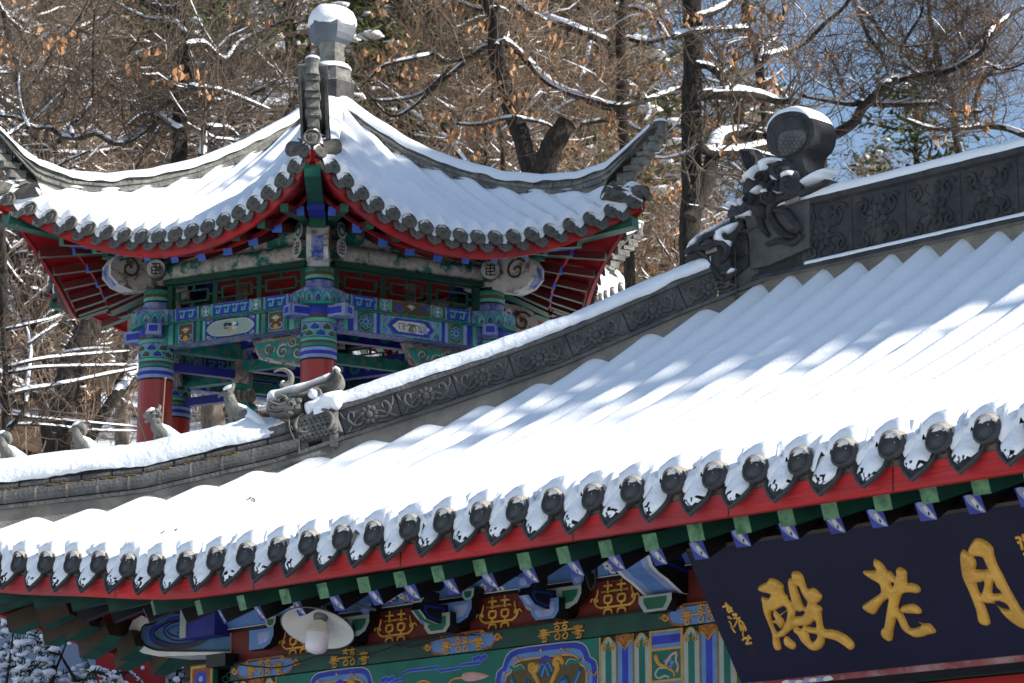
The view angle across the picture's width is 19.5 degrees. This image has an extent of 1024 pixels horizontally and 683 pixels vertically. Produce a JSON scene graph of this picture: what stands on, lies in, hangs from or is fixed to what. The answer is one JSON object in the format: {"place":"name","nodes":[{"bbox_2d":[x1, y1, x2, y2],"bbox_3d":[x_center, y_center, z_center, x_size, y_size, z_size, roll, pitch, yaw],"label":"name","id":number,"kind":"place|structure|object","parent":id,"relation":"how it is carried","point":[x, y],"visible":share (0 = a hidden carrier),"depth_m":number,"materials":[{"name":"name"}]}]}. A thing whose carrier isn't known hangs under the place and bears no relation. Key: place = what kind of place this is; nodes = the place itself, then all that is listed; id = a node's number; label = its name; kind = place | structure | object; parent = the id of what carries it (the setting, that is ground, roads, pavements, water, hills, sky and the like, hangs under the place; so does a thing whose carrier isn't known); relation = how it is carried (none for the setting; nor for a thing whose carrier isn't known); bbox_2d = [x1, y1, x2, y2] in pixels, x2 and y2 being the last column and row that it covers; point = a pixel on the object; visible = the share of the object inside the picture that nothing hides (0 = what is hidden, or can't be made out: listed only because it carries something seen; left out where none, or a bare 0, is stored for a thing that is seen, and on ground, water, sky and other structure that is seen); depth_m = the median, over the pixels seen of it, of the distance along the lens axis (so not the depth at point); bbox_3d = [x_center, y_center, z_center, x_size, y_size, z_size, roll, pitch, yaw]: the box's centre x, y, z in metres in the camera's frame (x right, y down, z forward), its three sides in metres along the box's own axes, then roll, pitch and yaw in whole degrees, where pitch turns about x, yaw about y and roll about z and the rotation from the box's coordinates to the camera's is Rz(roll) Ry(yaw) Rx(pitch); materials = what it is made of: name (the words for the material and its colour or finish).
{"place":"outdoors","nodes":[
{"label":"outdoors","id":0,"kind":"place"},
{"bbox_2d":[0,0,717,455],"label":"ground","id":1,"kind":"structure","parent":0,"point":[102,440],"depth_m":41.29,"materials":[{"name":"white snow"}]},
{"bbox_2d":[0,617,95,682],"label":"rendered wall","id":2,"kind":"structure","parent":1,"relation":"on","point":[71,656],"depth_m":22.48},
{"bbox_2d":[0,0,117,121],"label":"oak tree","id":3,"kind":"object","parent":1,"relation":"on","point":[42,39],"visible":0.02,"depth_m":56.07,"materials":[{"name":"brown plant"}]},
{"bbox_2d":[0,0,150,327],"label":"oak tree","id":4,"kind":"object","parent":1,"relation":"on","point":[59,165],"visible":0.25,"depth_m":39.36,"materials":[{"name":"brown plant"}]},
{"bbox_2d":[0,0,175,334],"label":"oak tree","id":5,"kind":"object","parent":1,"relation":"on","point":[4,6],"visible":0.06,"depth_m":44.99,"materials":[{"name":"brown plant"}]},
{"bbox_2d":[0,618,179,682],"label":"yew shrub","id":6,"kind":"object","parent":1,"relation":"on","point":[39,668],"visible":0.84,"depth_m":20.01,"materials":[{"name":"green plant"}]},
{"bbox_2d":[0,629,188,682],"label":"yew shrub","id":7,"kind":"object","parent":1,"relation":"on","point":[180,673],"visible":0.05,"depth_m":21.37,"materials":[{"name":"green plant"}]},
{"bbox_2d":[0,121,190,451],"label":"oak tree","id":8,"kind":"object","parent":1,"relation":"on","point":[12,269],"visible":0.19,"depth_m":38.30,"materials":[{"name":"brown plant"}]},
{"bbox_2d":[0,2,192,240],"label":"oak tree","id":9,"kind":"object","parent":1,"relation":"on","point":[138,150],"visible":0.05,"depth_m":50.00,"materials":[{"name":"brown plant"}]},
{"bbox_2d":[0,314,199,452],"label":"oak tree","id":10,"kind":"object","parent":1,"relation":"on","point":[123,384],"visible":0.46,"depth_m":31.43,"materials":[{"name":"brown plant"}]},
{"bbox_2d":[0,213,203,449],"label":"larch tree","id":11,"kind":"object","parent":1,"relation":"on","point":[8,424],"visible":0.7,"depth_m":28.91,"materials":[{"name":"plant"}]},
{"bbox_2d":[72,331,137,445],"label":"oak tree","id":12,"kind":"object","parent":1,"relation":"on","point":[122,439],"visible":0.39,"depth_m":33.75,"materials":[{"name":"brown plant"}]},
{"bbox_2d":[0,0,210,180],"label":"oak tree","id":13,"kind":"object","parent":1,"relation":"on","point":[130,59],"visible":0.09,"depth_m":46.87,"materials":[{"name":"brown plant"}]},
{"bbox_2d":[0,0,245,425],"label":"oak tree","id":14,"kind":"object","parent":1,"relation":"on","point":[99,150],"visible":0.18,"depth_m":40.19,"materials":[{"name":"brown plant"}]},
{"bbox_2d":[95,654,164,682],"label":"red pillar","id":15,"kind":"structure","parent":1,"relation":"on","point":[106,661],"depth_m":20.40,"materials":[{"name":"red paint"}]},
{"bbox_2d":[19,0,246,164],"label":"pine tree","id":16,"kind":"object","parent":1,"relation":"on","point":[118,35],"visible":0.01,"depth_m":58.44,"materials":[{"name":"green plant"}]},
{"bbox_2d":[1,0,287,171],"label":"oak tree","id":17,"kind":"object","parent":1,"relation":"on","point":[124,19],"visible":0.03,"depth_m":55.89,"materials":[{"name":"brown plant"}]},
{"bbox_2d":[51,0,270,169],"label":"pine tree","id":18,"kind":"object","parent":1,"relation":"on","point":[174,29],"visible":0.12,"depth_m":52.21,"materials":[{"name":"plant"}]},
{"bbox_2d":[76,0,290,167],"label":"oak tree","id":19,"kind":"object","parent":1,"relation":"on","point":[231,125],"visible":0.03,"depth_m":59.41,"materials":[{"name":"brown plant"}]},
{"bbox_2d":[0,0,367,270],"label":"oak tree","id":20,"kind":"object","parent":1,"relation":"on","point":[182,86],"visible":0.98,"depth_m":30.71,"materials":[{"name":"brown plant"}]},
{"bbox_2d":[109,394,266,445],"bbox_3d":[-3.663,1.075,34.184,3.249,3.113,2.044,0,-13,0],"label":"oak tree","id":21,"kind":"object","parent":1,"relation":"on","point":[211,415],"visible":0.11,"depth_m":33.70,"materials":[{"name":"brown plant"}]},
{"bbox_2d":[141,0,282,70],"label":"oak tree","id":22,"kind":"object","parent":1,"relation":"on","point":[242,17],"visible":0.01,"depth_m":66.02,"materials":[{"name":"brown plant"}]},
{"bbox_2d":[83,0,353,150],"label":"pine tree","id":23,"kind":"object","parent":1,"relation":"on","point":[274,30],"visible":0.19,"depth_m":61.11,"materials":[{"name":"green plant"}]},
{"bbox_2d":[221,0,326,67],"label":"oak tree","id":24,"kind":"object","parent":1,"relation":"on","point":[303,4],"visible":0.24,"depth_m":72.71,"materials":[{"name":"brown plant"}]},
{"bbox_2d":[135,0,421,165],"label":"oak tree","id":25,"kind":"object","parent":1,"relation":"on","point":[231,139],"visible":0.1,"depth_m":48.36,"materials":[{"name":"brown plant"}]},
{"bbox_2d":[250,0,395,91],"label":"pine tree","id":26,"kind":"object","parent":1,"relation":"on","point":[278,6],"visible":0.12,"depth_m":69.30,"materials":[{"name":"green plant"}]},
{"bbox_2d":[0,1,664,455],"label":"brushwood","id":27,"kind":"object","parent":1,"relation":"on","point":[136,351],"visible":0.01,"depth_m":38.89,"materials":[{"name":"brown plant"}]},
{"bbox_2d":[0,4,667,682],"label":"pavilion","id":28,"kind":"structure","parent":1,"relation":"on","point":[326,226],"depth_m":23.80,"materials":[{"name":"wood"}]},
{"bbox_2d":[255,0,444,126],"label":"pine tree","id":29,"kind":"object","parent":1,"relation":"on","point":[360,3],"visible":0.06,"depth_m":55.43,"materials":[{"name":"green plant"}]},
{"bbox_2d":[253,0,544,147],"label":"pine tree","id":30,"kind":"object","parent":1,"relation":"on","point":[364,16],"visible":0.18,"depth_m":48.80,"materials":[{"name":"plant"}]},
{"bbox_2d":[358,0,539,141],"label":"pine tree","id":31,"kind":"object","parent":1,"relation":"on","point":[425,26],"visible":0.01,"depth_m":58.39,"materials":[{"name":"plant"}]},
{"bbox_2d":[355,0,616,167],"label":"oak tree","id":32,"kind":"object","parent":1,"relation":"on","point":[412,7],"visible":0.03,"depth_m":52.07,"materials":[{"name":"brown plant"}]},
{"bbox_2d":[294,0,682,282],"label":"oak tree","id":33,"kind":"object","parent":1,"relation":"on","point":[506,160],"visible":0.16,"depth_m":39.91,"materials":[{"name":"brown plant"}]},
{"bbox_2d":[354,0,626,155],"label":"pine tree","id":34,"kind":"object","parent":1,"relation":"on","point":[567,34],"visible":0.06,"depth_m":52.01,"materials":[{"name":"brown plant"}]},
{"bbox_2d":[357,0,645,170],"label":"oak tree","id":35,"kind":"object","parent":1,"relation":"on","point":[513,39],"visible":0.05,"depth_m":49.30,"materials":[{"name":"brown plant"}]},
{"bbox_2d":[0,106,1023,682],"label":"temple hall","id":36,"kind":"structure","parent":1,"relation":"on","point":[840,356],"depth_m":14.91,"materials":[{"name":"tile"}]},
{"bbox_2d":[128,396,146,441],"bbox_3d":[-2.067,0.508,16.547,0.130,0.426,0.017,-1,-13,4],"label":"dry stalk","id":37,"kind":"object","parent":36,"relation":"on","point":[129,397],"visible":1,"depth_m":16.56,"materials":[{"name":"brown plant"}]},
{"bbox_2d":[161,377,166,422],"bbox_3d":[-1.933,0.416,16.559,0.027,0.449,0.017,0,-13,0],"label":"dry stalk","id":38,"kind":"object","parent":36,"relation":"on","point":[165,378],"visible":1,"depth_m":16.58,"materials":[{"name":"beige plant"}]},
{"bbox_2d":[280,601,375,654],"bbox_3d":[-0.902,1.415,14.832,0.494,0.277,0.351,2,-13,-9],"label":"wall lamp","id":39,"kind":"object","parent":36,"relation":"attached to","point":[320,630],"visible":0.99,"depth_m":14.84,"materials":[{"name":"white metal"}]},
{"bbox_2d":[234,567,597,667],"bbox_3d":[-0.511,1.385,15.002,0.103,0.340,2.813,11,-17,-41],"label":"cable","id":40,"kind":"object","parent":36,"relation":"attached to","point":[587,581],"visible":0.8,"depth_m":15.03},
{"bbox_2d":[686,493,1023,682],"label":"name board","id":41,"kind":"object","parent":36,"relation":"attached to","point":[909,596],"visible":1,"depth_m":12.61,"materials":[{"name":"black paint"}]},
{"bbox_2d":[275,0,784,182],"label":"oak tree","id":42,"kind":"object","parent":1,"relation":"on","point":[513,116],"visible":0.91,"depth_m":32.02,"materials":[{"name":"brown plant"}]},
{"bbox_2d":[416,0,654,221],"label":"oak tree","id":43,"kind":"object","parent":1,"relation":"on","point":[591,114],"visible":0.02,"depth_m":56.46,"materials":[{"name":"brown plant"}]},
{"bbox_2d":[533,117,575,173],"bbox_3d":[0.441,0.375,30.711,0.414,5.521,0.506,7,-14,-27],"label":"trunk","id":44,"kind":"object","parent":1,"relation":"on","point":[555,140],"visible":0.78,"depth_m":31.10,"materials":[{"name":"brown plant"}]},
{"bbox_2d":[399,53,717,295],"bbox_3d":[0.395,-1.202,41.367,4.740,6.235,4.519,-5,-14,22],"label":"oak tree","id":45,"kind":"object","parent":1,"relation":"on","point":[496,154],"visible":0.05,"depth_m":41.77,"materials":[{"name":"brown plant"}]},
{"bbox_2d":[517,0,618,110],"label":"oak tree","id":46,"kind":"object","parent":1,"relation":"on","point":[557,15],"visible":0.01,"depth_m":63.57,"materials":[{"name":"brown plant"}]},
{"bbox_2d":[431,0,728,268],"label":"oak tree","id":47,"kind":"object","parent":1,"relation":"on","point":[662,57],"visible":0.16,"depth_m":49.45,"materials":[{"name":"plant"}]},
{"bbox_2d":[422,0,743,288],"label":"oak tree","id":48,"kind":"object","parent":1,"relation":"on","point":[625,7],"visible":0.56,"depth_m":34.66,"materials":[{"name":"brown plant"}]},
{"bbox_2d":[516,61,713,281],"bbox_3d":[0.598,-1.215,43.778,4.970,6.537,4.738,9,-15,-33],"label":"oak tree","id":49,"kind":"object","parent":1,"relation":"on","point":[654,163],"visible":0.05,"depth_m":44.44,"materials":[{"name":"brown plant"}]},
{"bbox_2d":[565,2,680,209],"bbox_3d":[1.943,-4.595,63.644,4.525,7.965,4.742,-7,-14,27],"label":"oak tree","id":50,"kind":"object","parent":1,"relation":"on","point":[637,95],"depth_m":63.32,"materials":[{"name":"brown plant"}]},
{"bbox_2d":[551,0,746,237],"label":"pine tree","id":51,"kind":"object","parent":1,"relation":"on","point":[660,100],"visible":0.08,"depth_m":56.86,"materials":[{"name":"brown plant"}]},
{"bbox_2d":[588,44,760,283],"bbox_3d":[2.160,-2.352,57.323,5.955,7.833,5.677,4,-13,-17],"label":"oak tree","id":52,"kind":"object","parent":1,"relation":"on","point":[674,133],"visible":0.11,"depth_m":57.38,"materials":[{"name":"brown plant"}]},
{"bbox_2d":[616,144,739,294],"bbox_3d":[2.777,0.325,41.170,4.932,6.488,4.702,4,-13,-15],"label":"oak tree","id":53,"kind":"object","parent":1,"relation":"on","point":[671,197],"visible":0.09,"depth_m":41.14,"materials":[{"name":"brown plant"}]},
{"bbox_2d":[616,37,742,264],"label":"pine tree","id":54,"kind":"object","parent":1,"relation":"on","point":[667,60],"visible":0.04,"depth_m":72.79,"materials":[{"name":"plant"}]},
{"bbox_2d":[590,2,802,271],"bbox_3d":[3.795,-2.797,61.407,6.066,8.974,6.869,-7,-15,30],"label":"oak tree","id":55,"kind":"object","parent":1,"relation":"on","point":[719,203],"visible":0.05,"depth_m":61.31,"materials":[{"name":"brown plant"}]},
{"bbox_2d":[637,0,893,265],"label":"oak tree","id":56,"kind":"object","parent":1,"relation":"on","point":[698,182],"visible":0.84,"depth_m":30.20,"materials":[{"name":"brown plant"}]},
{"bbox_2d":[704,73,837,227],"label":"pine tree","id":57,"kind":"object","parent":1,"relation":"on","point":[773,107],"visible":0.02,"depth_m":66.25,"materials":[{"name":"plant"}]},
{"bbox_2d":[717,79,835,217],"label":"pine tree","id":58,"kind":"object","parent":1,"relation":"on","point":[783,84],"visible":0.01,"depth_m":85.39,"materials":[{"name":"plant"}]},
{"bbox_2d":[666,0,893,157],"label":"oak tree","id":59,"kind":"object","parent":1,"relation":"on","point":[832,16],"visible":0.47,"depth_m":32.63,"materials":[{"name":"brown plant"}]},
{"bbox_2d":[834,140,854,180],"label":"oak tree","id":60,"kind":"object","parent":1,"relation":"on","point":[841,163],"depth_m":79.12,"materials":[{"name":"green plant"}]},
{"bbox_2d":[839,133,891,179],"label":"oak tree","id":61,"kind":"object","parent":1,"relation":"on","point":[862,165],"depth_m":46.30,"materials":[{"name":"green plant"}]},
{"bbox_2d":[713,0,1023,166],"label":"oak tree","id":62,"kind":"object","parent":1,"relation":"on","point":[970,56],"visible":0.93,"depth_m":33.68,"materials":[{"name":"brown plant"}]},
{"bbox_2d":[840,130,903,178],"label":"pine tree","id":63,"kind":"object","parent":1,"relation":"on","point":[874,152],"visible":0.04,"depth_m":78.98,"materials":[{"name":"green plant"}]},
{"bbox_2d":[832,113,945,181],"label":"oak tree","id":64,"kind":"object","parent":1,"relation":"on","point":[889,160],"visible":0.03,"depth_m":72.83,"materials":[{"name":"green plant"}]},
{"bbox_2d":[855,117,952,174],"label":"oak tree","id":65,"kind":"object","parent":1,"relation":"on","point":[910,157],"depth_m":43.72,"materials":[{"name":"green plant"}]},
{"bbox_2d":[833,35,982,175],"bbox_3d":[8.362,-1.720,61.843,5.508,9.252,5.256,-4,-13,16],"label":"pine tree","id":66,"kind":"object","parent":1,"relation":"on","point":[916,141],"visible":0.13,"depth_m":61.98,"materials":[{"name":"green plant"}]},
{"bbox_2d":[834,0,1023,153],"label":"oak tree","id":67,"kind":"object","parent":1,"relation":"on","point":[956,140],"visible":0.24,"depth_m":37.89,"materials":[{"name":"brown plant"}]},
{"bbox_2d":[877,134,1003,170],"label":"oak tree","id":68,"kind":"object","parent":1,"relation":"on","point":[938,152],"depth_m":39.59,"materials":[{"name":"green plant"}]},
{"bbox_2d":[973,99,1022,148],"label":"oak tree","id":69,"kind":"object","parent":1,"relation":"on","point":[1008,133],"visible":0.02,"depth_m":74.91,"materials":[{"name":"brown plant"}]},
{"bbox_2d":[555,0,1023,226],"label":"sky","id":70,"kind":"structure","parent":0,"point":[857,137],"materials":[{"name":"blue"}]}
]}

